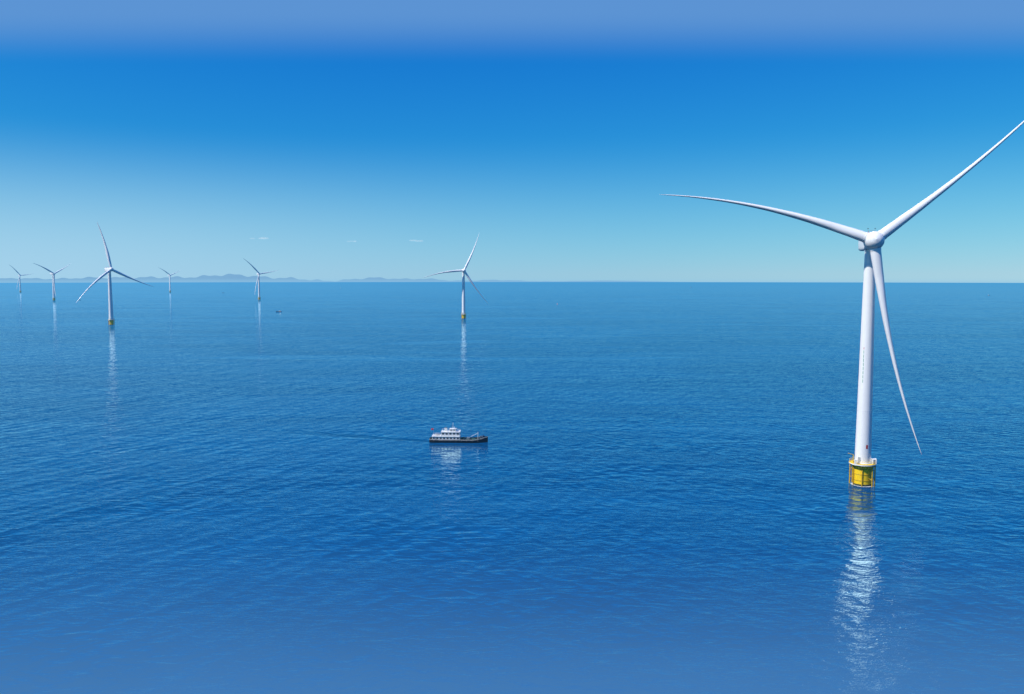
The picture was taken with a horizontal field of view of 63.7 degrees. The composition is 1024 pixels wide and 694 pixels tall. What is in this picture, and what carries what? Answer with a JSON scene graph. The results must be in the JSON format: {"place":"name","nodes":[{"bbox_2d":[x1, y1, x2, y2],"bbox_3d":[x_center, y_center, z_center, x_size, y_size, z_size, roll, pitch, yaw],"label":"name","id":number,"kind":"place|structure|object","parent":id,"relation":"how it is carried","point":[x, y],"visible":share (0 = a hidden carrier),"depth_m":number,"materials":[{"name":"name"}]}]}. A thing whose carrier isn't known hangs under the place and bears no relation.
{"place":"outdoors","nodes":[
{"label":"outdoors","id":0,"kind":"place"},
{"bbox_2d":[0,274,661,281],"bbox_3d":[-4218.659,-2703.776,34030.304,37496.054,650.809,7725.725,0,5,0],"label":"distant hills","id":1,"kind":"structure","parent":0,"point":[234,277],"depth_m":36099.58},
{"bbox_2d":[0,282,1023,693],"bbox_3d":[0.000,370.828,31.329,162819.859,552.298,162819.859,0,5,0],"label":"sea water","id":2,"kind":"structure","parent":0,"point":[242,488],"depth_m":372.82,"materials":[{"name":"blue liquid"}]},
{"bbox_2d":[11,266,28,291],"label":"wind turbine","id":3,"kind":"object","parent":2,"relation":"in","point":[19,275],"visible":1,"depth_m":5435.60,"materials":[{"name":"plastic"}]},
{"bbox_2d":[34,263,70,300],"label":"wind turbine","id":4,"kind":"object","parent":2,"relation":"on","point":[53,284],"visible":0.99,"depth_m":3457.68,"materials":[{"name":"plastic"}]},
{"bbox_2d":[76,223,152,324],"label":"wind turbine","id":5,"kind":"object","parent":2,"relation":"on","point":[110,299],"visible":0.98,"depth_m":1665.41,"materials":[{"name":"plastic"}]},
{"bbox_2d":[0,281,238,282],"bbox_3d":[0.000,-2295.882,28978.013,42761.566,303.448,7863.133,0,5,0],"label":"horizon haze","id":6,"kind":"object","parent":2,"relation":"on","point":[101,281],"visible":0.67,"depth_m":29300.00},
{"bbox_2d":[158,267,178,291],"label":"wind turbine","id":7,"kind":"object","parent":2,"relation":"on","point":[169,275],"visible":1,"depth_m":5412.69,"materials":[{"name":"plastic"}]},
{"bbox_2d":[243,258,276,299],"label":"wind turbine","id":8,"kind":"object","parent":2,"relation":"in","point":[258,281],"visible":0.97,"depth_m":3601.94,"materials":[{"name":"plastic"}]},
{"bbox_2d":[424,235,485,318],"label":"wind turbine","id":9,"kind":"object","parent":2,"relation":"on","point":[464,273],"visible":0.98,"depth_m":1922.85,"materials":[{"name":"plastic"}]},
{"bbox_2d":[429,427,487,442],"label":"work boat","id":10,"kind":"object","parent":2,"relation":"on","point":[450,435],"visible":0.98,"depth_m":480.19,"materials":[{"name":"grey metal"}]},
{"bbox_2d":[659,121,1023,486],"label":"wind turbine","id":11,"kind":"object","parent":2,"relation":"on","point":[863,462],"visible":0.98,"depth_m":374.39,"materials":[{"name":"metal"}]},
{"bbox_2d":[0,0,1023,282],"label":"sky","id":12,"kind":"structure","parent":0,"point":[360,139],"materials":[{"name":"blue"}]}
]}

